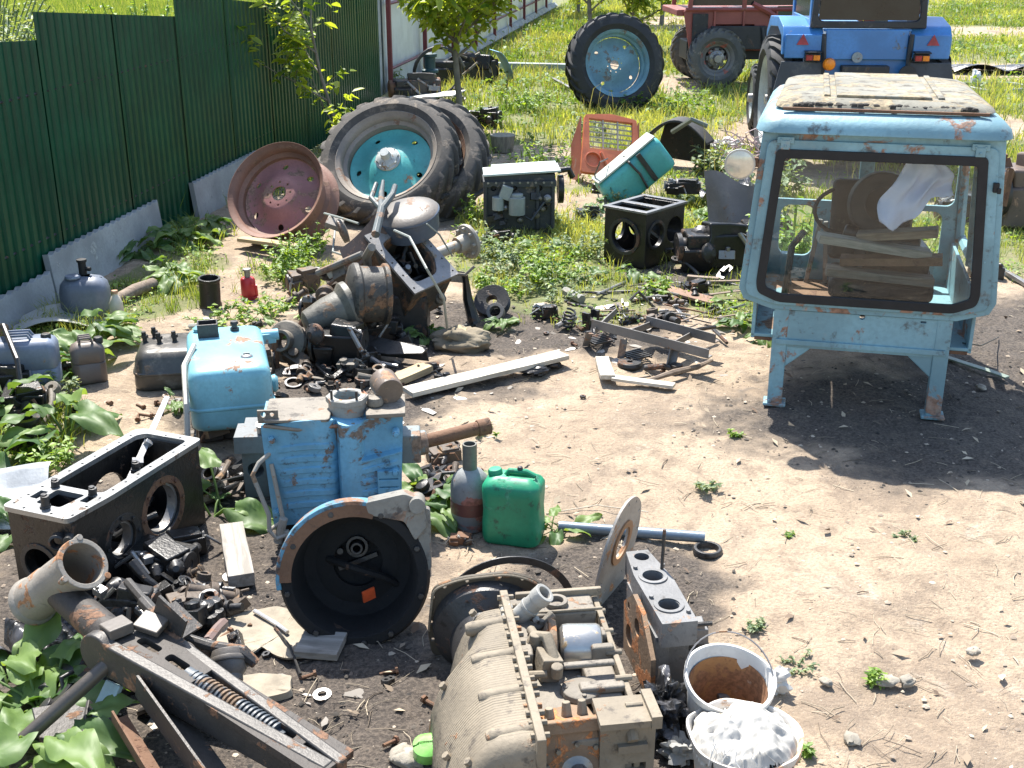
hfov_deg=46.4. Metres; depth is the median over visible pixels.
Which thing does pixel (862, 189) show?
engine part
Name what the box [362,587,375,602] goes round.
red scrap
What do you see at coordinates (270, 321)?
burdock
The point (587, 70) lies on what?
tractor wheel
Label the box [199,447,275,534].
burdock
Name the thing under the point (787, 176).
weed
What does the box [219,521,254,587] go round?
plank
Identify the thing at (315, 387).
engine part
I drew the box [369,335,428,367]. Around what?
bracket plate
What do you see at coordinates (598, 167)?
rod
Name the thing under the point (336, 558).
clutch bell
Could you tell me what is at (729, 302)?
burdock
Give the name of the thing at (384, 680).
nut
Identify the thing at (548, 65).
grey beam
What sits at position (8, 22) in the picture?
bush
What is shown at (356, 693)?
scrap chips
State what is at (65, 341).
burdock
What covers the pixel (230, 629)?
bolt
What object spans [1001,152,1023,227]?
engine
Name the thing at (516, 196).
engine
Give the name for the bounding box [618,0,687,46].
sapling
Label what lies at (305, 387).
bolt
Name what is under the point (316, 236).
weed
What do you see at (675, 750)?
rag
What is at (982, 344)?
wire
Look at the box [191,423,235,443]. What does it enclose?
engine part
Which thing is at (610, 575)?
cover plate
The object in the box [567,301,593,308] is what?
steel bar
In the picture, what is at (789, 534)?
weed
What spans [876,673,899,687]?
stone
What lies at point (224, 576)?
washer
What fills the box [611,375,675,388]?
plank
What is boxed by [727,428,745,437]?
weed
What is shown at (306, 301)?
engine part
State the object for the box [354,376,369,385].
engine part
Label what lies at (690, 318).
scrap strip
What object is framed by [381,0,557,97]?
white fence
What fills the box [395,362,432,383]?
plank
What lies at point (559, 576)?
gasket ring
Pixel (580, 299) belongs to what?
tube
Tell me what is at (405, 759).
stone
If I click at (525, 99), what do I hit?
weed
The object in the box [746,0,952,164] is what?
tractor
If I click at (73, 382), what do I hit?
weed
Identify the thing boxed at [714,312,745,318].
scrap strip
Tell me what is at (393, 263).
transmission
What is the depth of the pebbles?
5.57 m
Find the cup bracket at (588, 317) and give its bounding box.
[582,308,599,329]
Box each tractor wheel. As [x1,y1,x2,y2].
[318,95,462,224]
[351,97,491,221]
[565,12,664,111]
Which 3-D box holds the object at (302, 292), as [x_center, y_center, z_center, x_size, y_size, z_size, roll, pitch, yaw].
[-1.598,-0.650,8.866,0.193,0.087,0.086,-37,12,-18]
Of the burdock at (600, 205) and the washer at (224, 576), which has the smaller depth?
the washer at (224, 576)
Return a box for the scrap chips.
[2,275,804,730]
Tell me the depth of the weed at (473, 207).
11.29 m
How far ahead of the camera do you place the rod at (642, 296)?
8.70 m
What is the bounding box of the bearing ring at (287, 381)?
[284,377,302,388]
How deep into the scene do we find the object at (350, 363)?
7.43 m
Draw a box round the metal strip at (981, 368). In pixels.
[948,356,1009,378]
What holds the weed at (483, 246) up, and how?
on the ground at (766, 590)
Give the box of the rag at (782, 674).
[773,665,792,695]
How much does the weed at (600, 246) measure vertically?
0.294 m
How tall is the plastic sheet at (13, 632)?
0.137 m
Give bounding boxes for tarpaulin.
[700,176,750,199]
[952,64,1023,71]
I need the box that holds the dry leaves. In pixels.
[172,252,1023,767]
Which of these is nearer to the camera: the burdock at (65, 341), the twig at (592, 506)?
the twig at (592, 506)
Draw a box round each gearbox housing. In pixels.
[4,429,205,597]
[603,194,687,268]
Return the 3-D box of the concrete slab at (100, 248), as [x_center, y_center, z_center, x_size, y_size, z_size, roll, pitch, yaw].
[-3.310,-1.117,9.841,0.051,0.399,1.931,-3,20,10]
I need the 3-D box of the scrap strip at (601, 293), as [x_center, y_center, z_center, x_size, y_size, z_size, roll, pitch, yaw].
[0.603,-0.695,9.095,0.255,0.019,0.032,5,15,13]
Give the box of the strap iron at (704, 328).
[682,325,716,335]
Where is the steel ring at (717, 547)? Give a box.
[692,541,722,558]
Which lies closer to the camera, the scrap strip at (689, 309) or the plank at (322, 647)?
the plank at (322, 647)
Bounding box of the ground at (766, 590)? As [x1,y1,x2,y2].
[0,0,1023,767]
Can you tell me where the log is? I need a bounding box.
[118,278,157,303]
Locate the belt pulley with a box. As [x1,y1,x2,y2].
[474,285,510,318]
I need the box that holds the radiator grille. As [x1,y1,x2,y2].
[571,114,638,180]
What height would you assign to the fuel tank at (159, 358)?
0.314 m
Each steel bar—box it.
[18,662,107,739]
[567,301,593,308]
[631,295,653,302]
[711,329,727,344]
[1005,268,1023,285]
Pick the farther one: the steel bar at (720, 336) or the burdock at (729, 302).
the burdock at (729, 302)
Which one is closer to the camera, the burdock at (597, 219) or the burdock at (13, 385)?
the burdock at (13, 385)
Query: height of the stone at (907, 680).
0.037 m
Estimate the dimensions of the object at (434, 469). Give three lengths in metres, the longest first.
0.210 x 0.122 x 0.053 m
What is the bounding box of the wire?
[962,337,998,345]
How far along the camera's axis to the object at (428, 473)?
6.01 m
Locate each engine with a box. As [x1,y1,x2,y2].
[482,161,574,232]
[673,221,747,272]
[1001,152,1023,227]
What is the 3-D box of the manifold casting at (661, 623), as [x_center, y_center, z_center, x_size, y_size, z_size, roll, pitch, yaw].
[0.630,0.853,4.501,0.339,0.481,0.679,-4,21,-9]
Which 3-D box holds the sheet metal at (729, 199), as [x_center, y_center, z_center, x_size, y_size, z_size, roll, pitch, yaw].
[2.011,-1.514,10.637,0.650,0.752,0.159,4,7,11]
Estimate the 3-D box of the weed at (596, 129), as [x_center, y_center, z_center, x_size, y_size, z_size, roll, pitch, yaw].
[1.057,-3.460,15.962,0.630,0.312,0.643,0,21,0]
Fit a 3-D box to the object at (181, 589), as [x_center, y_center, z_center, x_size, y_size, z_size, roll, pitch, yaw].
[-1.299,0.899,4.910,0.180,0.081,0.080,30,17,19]
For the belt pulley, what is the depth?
8.63 m
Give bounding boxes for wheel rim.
[227,142,339,245]
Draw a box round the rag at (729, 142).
[710,136,746,149]
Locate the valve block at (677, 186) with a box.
[663,178,700,194]
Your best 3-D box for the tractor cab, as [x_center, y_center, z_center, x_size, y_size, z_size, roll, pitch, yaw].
[2.081,-0.917,7.281,1.514,1.778,1.576,5,22,13]
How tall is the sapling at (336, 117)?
1.148 m
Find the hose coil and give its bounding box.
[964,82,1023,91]
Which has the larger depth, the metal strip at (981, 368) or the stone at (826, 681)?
the metal strip at (981, 368)
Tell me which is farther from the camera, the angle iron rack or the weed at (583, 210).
the weed at (583, 210)
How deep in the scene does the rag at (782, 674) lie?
4.39 m
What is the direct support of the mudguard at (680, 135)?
on the ground at (766, 590)
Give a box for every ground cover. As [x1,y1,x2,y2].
[0,163,1023,461]
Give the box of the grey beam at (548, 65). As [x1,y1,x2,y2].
[498,62,564,70]
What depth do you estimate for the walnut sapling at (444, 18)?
15.18 m
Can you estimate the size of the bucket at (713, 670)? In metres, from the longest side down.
0.335 x 0.315 x 0.312 m
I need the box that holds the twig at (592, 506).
[546,505,647,513]
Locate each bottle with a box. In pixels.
[109,290,124,324]
[970,69,980,85]
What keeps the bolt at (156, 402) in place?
on the ground at (766, 590)
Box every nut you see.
[261,650,271,658]
[381,677,391,684]
[387,675,394,682]
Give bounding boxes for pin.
[554,315,576,329]
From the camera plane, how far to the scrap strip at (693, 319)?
8.47 m
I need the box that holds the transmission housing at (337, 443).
[250,368,492,543]
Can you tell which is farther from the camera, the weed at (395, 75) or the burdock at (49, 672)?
the weed at (395, 75)
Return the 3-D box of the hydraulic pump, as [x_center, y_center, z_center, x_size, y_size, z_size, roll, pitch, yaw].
[-1.097,-0.255,7.551,0.386,0.315,0.298,4,21,9]
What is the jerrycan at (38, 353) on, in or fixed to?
on the ground at (766, 590)
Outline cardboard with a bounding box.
[216,606,304,659]
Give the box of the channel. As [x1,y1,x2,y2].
[135,675,225,767]
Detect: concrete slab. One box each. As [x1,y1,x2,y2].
[0,271,56,327]
[42,200,164,300]
[188,151,259,218]
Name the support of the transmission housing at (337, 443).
on the ground at (766, 590)
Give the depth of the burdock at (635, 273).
9.51 m
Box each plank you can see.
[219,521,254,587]
[237,236,300,247]
[294,631,346,660]
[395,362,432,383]
[403,350,568,396]
[595,356,614,379]
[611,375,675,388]
[642,283,722,303]
[687,275,718,283]
[816,231,932,257]
[825,263,934,287]
[840,253,942,265]
[856,226,938,240]
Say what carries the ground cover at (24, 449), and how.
on the ground at (766, 590)
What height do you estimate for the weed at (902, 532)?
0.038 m
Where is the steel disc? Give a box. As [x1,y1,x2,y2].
[617,358,641,370]
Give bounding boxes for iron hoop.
[413,46,461,90]
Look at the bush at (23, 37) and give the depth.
19.27 m
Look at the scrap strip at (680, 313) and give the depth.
8.54 m
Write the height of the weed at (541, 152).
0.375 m
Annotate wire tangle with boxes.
[710,126,761,161]
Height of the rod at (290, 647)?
0.013 m
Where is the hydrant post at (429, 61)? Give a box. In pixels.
[422,52,438,73]
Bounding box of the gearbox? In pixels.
[428,571,662,767]
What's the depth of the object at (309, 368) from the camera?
7.43 m
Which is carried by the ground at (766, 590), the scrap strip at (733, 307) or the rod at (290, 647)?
the scrap strip at (733, 307)
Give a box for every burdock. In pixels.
[0,374,55,422]
[0,408,54,468]
[0,496,11,551]
[0,612,61,684]
[0,632,130,733]
[0,674,139,767]
[4,388,123,451]
[49,308,141,346]
[53,332,135,386]
[118,230,175,264]
[141,265,203,295]
[146,220,222,250]
[149,255,192,276]
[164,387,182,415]
[168,214,181,228]
[172,213,232,241]
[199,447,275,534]
[257,317,286,337]
[402,463,487,536]
[403,323,443,345]
[430,498,456,530]
[481,316,521,330]
[485,238,543,259]
[533,237,574,261]
[539,505,602,544]
[564,266,611,285]
[582,195,605,213]
[590,214,604,223]
[615,263,662,283]
[691,206,707,224]
[700,297,736,309]
[714,311,751,333]
[743,333,771,347]
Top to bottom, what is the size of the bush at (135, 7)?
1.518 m
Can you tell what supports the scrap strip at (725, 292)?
on the scrap strip
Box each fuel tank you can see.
[133,327,189,390]
[181,319,278,435]
[591,132,674,201]
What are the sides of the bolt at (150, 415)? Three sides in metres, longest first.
0.078 x 0.034 x 0.029 m
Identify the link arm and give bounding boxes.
[644,362,682,370]
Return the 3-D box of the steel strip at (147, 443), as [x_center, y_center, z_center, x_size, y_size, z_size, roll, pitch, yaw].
[-1.702,0.248,5.611,0.063,0.231,0.486,3,21,8]
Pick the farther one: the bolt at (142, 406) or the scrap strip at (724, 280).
the scrap strip at (724, 280)
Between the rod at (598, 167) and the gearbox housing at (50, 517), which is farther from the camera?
the rod at (598, 167)
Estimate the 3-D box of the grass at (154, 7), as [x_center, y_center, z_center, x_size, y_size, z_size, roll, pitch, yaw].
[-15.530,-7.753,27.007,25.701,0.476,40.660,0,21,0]
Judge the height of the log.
0.110 m
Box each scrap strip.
[581,291,607,294]
[589,290,635,293]
[600,309,634,311]
[635,286,678,295]
[641,295,667,298]
[664,304,712,314]
[665,312,710,323]
[673,312,690,315]
[681,314,699,321]
[706,280,739,281]
[709,290,740,294]
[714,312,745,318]
[715,303,745,313]
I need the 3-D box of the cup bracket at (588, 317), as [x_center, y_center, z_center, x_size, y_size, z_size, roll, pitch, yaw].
[0.553,-0.456,8.407,0.061,0.123,0.138,17,27,38]
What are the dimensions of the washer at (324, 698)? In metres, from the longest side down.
0.069 x 0.068 x 0.006 m
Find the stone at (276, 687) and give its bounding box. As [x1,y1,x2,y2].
[243,673,292,701]
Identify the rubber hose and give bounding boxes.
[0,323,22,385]
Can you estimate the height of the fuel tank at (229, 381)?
0.504 m
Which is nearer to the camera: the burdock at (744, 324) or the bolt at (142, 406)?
the bolt at (142, 406)
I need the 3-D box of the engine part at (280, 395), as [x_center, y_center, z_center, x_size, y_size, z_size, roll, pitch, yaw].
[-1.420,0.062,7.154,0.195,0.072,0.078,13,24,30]
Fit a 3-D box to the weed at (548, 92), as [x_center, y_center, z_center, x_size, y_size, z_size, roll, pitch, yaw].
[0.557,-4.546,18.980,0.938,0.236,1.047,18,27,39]
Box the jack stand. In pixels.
[450,265,480,326]
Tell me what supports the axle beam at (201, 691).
on the ground at (766, 590)
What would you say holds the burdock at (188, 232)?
on the ground at (766, 590)
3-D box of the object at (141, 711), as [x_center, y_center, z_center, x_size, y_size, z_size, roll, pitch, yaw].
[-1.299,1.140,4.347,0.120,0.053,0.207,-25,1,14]
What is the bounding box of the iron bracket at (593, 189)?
[590,182,599,192]
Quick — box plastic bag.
[635,664,688,741]
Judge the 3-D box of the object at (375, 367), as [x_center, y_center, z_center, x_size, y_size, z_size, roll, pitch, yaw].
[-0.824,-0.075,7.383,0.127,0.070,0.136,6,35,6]
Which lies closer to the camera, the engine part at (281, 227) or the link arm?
the link arm
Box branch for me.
[648,359,712,379]
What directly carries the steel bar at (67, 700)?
on the ground at (766, 590)
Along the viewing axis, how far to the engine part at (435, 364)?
7.54 m
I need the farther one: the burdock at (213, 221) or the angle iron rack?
the burdock at (213, 221)
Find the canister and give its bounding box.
[59,258,110,318]
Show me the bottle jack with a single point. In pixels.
(249, 289)
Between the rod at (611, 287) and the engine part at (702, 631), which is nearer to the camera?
the engine part at (702, 631)
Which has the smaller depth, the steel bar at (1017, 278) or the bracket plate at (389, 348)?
the bracket plate at (389, 348)
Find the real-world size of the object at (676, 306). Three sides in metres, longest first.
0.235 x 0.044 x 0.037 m
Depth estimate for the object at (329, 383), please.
7.27 m
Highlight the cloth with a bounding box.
[877,163,953,230]
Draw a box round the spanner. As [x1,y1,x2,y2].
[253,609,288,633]
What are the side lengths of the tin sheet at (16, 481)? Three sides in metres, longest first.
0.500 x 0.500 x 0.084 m
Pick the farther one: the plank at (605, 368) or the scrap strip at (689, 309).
the scrap strip at (689, 309)
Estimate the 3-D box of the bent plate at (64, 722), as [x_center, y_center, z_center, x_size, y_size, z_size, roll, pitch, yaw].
[-1.473,1.174,4.069,0.261,0.124,0.258,-11,24,-27]
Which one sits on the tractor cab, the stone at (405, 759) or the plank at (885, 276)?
the plank at (885, 276)
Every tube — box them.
[552,77,568,88]
[561,287,585,303]
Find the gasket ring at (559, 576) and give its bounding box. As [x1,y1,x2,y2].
[459,556,571,587]
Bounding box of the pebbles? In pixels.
[1,184,1023,767]
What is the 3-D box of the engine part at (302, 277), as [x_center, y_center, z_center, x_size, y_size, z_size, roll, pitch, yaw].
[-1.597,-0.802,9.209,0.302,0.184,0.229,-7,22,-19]
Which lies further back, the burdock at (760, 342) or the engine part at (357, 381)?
the burdock at (760, 342)
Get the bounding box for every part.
[0,364,33,394]
[0,381,48,420]
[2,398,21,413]
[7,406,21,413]
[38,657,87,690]
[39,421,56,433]
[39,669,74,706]
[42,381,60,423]
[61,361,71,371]
[72,667,134,695]
[92,577,161,623]
[114,533,199,582]
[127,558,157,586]
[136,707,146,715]
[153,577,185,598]
[160,526,221,554]
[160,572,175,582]
[165,584,224,603]
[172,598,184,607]
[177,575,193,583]
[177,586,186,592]
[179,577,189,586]
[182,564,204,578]
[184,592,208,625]
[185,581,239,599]
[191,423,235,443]
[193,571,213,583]
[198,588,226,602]
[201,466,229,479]
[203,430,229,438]
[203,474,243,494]
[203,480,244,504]
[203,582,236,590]
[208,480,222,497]
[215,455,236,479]
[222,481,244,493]
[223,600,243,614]
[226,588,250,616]
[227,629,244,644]
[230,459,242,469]
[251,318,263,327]
[256,202,283,231]
[265,347,275,371]
[274,392,288,397]
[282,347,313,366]
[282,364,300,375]
[285,266,320,294]
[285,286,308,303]
[285,327,308,354]
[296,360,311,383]
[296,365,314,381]
[298,293,314,319]
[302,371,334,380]
[308,380,326,392]
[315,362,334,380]
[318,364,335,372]
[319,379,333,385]
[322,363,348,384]
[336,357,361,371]
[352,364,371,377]
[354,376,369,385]
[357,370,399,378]
[359,346,380,367]
[364,318,402,340]
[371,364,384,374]
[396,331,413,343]
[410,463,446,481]
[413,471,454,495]
[417,361,442,372]
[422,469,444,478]
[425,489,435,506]
[426,442,461,465]
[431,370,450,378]
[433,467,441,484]
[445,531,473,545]
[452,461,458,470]
[482,230,513,245]
[530,304,557,318]
[575,206,602,223]
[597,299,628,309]
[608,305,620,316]
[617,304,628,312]
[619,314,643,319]
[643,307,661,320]
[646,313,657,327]
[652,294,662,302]
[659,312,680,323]
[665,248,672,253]
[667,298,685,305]
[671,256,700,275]
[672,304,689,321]
[680,278,710,292]
[689,616,708,645]
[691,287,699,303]
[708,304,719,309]
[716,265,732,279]
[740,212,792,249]
[842,171,929,273]
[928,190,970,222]
[967,262,1005,279]
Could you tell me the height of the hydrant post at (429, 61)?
0.700 m
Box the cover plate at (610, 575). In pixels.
[595,496,640,605]
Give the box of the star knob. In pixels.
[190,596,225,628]
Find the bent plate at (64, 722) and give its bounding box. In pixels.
[32,700,111,742]
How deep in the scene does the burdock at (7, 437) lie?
6.33 m
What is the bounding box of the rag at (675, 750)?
[656,730,693,766]
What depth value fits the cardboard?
4.76 m
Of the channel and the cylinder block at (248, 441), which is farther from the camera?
the cylinder block at (248, 441)
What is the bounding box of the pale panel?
[407,90,465,97]
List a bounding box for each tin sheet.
[0,461,50,529]
[13,303,105,329]
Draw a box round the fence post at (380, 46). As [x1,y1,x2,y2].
[377,0,387,95]
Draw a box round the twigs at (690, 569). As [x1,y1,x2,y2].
[8,203,1023,767]
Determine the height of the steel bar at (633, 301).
0.028 m
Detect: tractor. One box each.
[662,0,887,87]
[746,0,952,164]
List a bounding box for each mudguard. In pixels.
[489,49,512,79]
[649,116,713,161]
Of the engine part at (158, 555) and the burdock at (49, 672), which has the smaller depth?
the burdock at (49, 672)
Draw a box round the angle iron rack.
[582,308,719,364]
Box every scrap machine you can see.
[387,73,440,98]
[435,52,498,82]
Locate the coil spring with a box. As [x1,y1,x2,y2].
[561,307,576,327]
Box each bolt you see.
[134,413,140,421]
[136,404,145,408]
[139,413,152,418]
[154,400,168,405]
[216,627,233,639]
[299,670,316,679]
[303,385,309,391]
[379,666,398,674]
[382,735,399,747]
[420,695,433,706]
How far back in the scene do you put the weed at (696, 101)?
18.09 m
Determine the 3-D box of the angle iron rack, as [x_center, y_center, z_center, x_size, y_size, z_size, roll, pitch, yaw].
[0.880,-0.310,7.905,0.568,0.226,1.148,-17,27,-38]
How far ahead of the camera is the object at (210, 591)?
4.86 m
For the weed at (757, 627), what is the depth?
4.82 m
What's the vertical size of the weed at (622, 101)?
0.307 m
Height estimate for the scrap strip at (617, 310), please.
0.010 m
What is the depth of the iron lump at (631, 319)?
8.50 m
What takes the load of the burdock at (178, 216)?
on the ground at (766, 590)
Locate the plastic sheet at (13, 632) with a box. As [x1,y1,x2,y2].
[0,617,77,654]
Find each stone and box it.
[243,673,292,701]
[388,742,412,760]
[389,747,423,767]
[429,324,491,353]
[819,676,832,686]
[843,730,861,745]
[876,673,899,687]
[899,674,915,687]
[965,646,981,656]
[975,383,986,389]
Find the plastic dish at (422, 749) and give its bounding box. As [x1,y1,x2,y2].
[413,733,432,764]
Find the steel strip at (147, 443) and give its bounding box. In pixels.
[127,396,169,477]
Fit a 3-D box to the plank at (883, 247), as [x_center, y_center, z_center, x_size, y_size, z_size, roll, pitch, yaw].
[2.140,-0.820,7.071,0.664,0.054,0.126,9,22,2]
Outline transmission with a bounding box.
[301,180,481,337]
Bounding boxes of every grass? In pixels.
[0,0,261,207]
[162,0,1023,240]
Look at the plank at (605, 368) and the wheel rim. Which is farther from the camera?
the wheel rim
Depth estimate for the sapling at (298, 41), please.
13.14 m
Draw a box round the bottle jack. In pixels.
[240,268,258,299]
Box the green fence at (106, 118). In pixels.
[0,0,380,294]
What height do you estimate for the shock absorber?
0.207 m
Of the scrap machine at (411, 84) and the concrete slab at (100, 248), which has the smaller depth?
the concrete slab at (100, 248)
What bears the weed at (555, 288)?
on the ground at (766, 590)
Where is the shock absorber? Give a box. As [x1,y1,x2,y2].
[200,618,246,680]
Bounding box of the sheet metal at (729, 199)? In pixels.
[704,170,754,222]
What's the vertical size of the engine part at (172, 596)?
0.134 m
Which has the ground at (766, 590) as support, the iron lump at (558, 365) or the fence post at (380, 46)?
the iron lump at (558, 365)
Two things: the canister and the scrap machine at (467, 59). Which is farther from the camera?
the scrap machine at (467, 59)
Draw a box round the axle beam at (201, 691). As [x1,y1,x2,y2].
[8,534,353,767]
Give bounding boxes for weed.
[15,435,78,473]
[34,369,79,404]
[181,298,259,329]
[225,291,299,320]
[256,248,308,285]
[261,228,316,269]
[288,220,331,258]
[383,67,404,95]
[452,192,483,224]
[452,220,519,258]
[464,102,510,126]
[471,265,528,298]
[479,241,552,276]
[498,87,551,113]
[507,139,581,166]
[512,269,591,303]
[514,240,591,287]
[520,89,575,104]
[555,201,589,227]
[561,223,618,257]
[569,112,609,136]
[603,187,626,201]
[609,90,642,103]
[634,274,674,295]
[648,88,715,111]
[675,173,705,206]
[689,142,731,175]
[692,479,723,493]
[721,159,812,197]
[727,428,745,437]
[745,616,766,633]
[779,648,819,675]
[784,530,795,538]
[800,742,815,761]
[860,667,889,690]
[891,529,918,542]
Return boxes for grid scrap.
[583,333,614,345]
[624,348,652,359]
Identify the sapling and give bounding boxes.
[237,0,355,123]
[321,87,363,132]
[397,0,522,104]
[568,0,609,20]
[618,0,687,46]
[659,1,664,25]
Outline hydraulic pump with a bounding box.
[305,318,368,369]
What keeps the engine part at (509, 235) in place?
on the ground at (766, 590)
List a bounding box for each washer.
[222,573,227,581]
[313,688,331,700]
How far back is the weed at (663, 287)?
9.12 m
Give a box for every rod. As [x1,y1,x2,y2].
[273,626,301,675]
[594,158,607,188]
[596,280,625,295]
[629,290,654,306]
[668,295,688,307]
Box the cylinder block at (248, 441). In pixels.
[233,417,269,497]
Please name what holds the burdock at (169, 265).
on the ground at (766, 590)
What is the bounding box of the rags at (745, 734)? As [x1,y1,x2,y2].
[692,701,796,767]
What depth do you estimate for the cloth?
6.60 m
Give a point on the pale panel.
(441, 94)
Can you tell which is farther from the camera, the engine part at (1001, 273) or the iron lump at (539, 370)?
the engine part at (1001, 273)
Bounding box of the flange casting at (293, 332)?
[268,320,306,368]
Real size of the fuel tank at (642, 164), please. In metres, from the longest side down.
0.784 x 0.404 x 0.346 m
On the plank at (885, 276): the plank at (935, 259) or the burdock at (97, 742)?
the plank at (935, 259)
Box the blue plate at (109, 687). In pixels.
[92,680,122,718]
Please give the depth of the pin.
8.34 m
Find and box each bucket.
[684,631,776,713]
[686,698,802,767]
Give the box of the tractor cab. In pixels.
[724,72,1012,420]
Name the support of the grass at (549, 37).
on the ground at (766, 590)
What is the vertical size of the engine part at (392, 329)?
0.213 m
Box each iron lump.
[520,365,549,376]
[545,362,563,368]
[618,314,640,324]
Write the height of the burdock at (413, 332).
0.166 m
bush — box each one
[0,0,35,41]
[0,0,54,40]
[0,4,31,41]
[22,7,87,39]
[84,0,173,15]
[746,196,813,253]
[912,217,939,252]
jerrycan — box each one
[0,329,63,391]
[69,333,107,384]
[482,466,544,547]
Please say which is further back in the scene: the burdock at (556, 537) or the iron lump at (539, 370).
the iron lump at (539, 370)
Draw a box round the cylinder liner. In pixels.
[198,274,221,308]
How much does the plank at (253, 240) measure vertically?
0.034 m
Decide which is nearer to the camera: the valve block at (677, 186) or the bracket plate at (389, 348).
the bracket plate at (389, 348)
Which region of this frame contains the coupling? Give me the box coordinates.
[4,413,55,451]
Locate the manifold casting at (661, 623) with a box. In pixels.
[623,529,729,699]
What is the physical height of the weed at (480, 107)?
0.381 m
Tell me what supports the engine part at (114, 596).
on the ground at (766, 590)
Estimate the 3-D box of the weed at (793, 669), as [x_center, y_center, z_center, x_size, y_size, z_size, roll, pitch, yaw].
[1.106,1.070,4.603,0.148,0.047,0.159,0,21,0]
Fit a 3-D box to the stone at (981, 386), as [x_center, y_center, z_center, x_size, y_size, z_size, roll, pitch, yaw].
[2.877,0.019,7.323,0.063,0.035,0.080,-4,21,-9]
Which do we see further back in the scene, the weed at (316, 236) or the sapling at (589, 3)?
the sapling at (589, 3)
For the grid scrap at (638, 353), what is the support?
on the ground at (766, 590)
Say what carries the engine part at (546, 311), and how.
on the ground at (766, 590)
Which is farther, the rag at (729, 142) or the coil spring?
the rag at (729, 142)
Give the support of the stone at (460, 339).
on the ground at (766, 590)
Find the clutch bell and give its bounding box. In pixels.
[275,489,431,645]
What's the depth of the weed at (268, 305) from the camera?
8.64 m
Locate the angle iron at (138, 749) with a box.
[111,710,159,767]
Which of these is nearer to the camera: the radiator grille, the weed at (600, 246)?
the weed at (600, 246)
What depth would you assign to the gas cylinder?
5.52 m
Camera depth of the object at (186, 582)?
4.96 m
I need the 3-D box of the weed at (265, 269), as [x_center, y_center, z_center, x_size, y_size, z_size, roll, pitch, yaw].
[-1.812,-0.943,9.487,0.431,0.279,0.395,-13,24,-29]
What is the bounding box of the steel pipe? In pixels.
[558,521,704,541]
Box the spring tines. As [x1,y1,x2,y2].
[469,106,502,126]
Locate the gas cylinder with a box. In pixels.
[450,441,486,532]

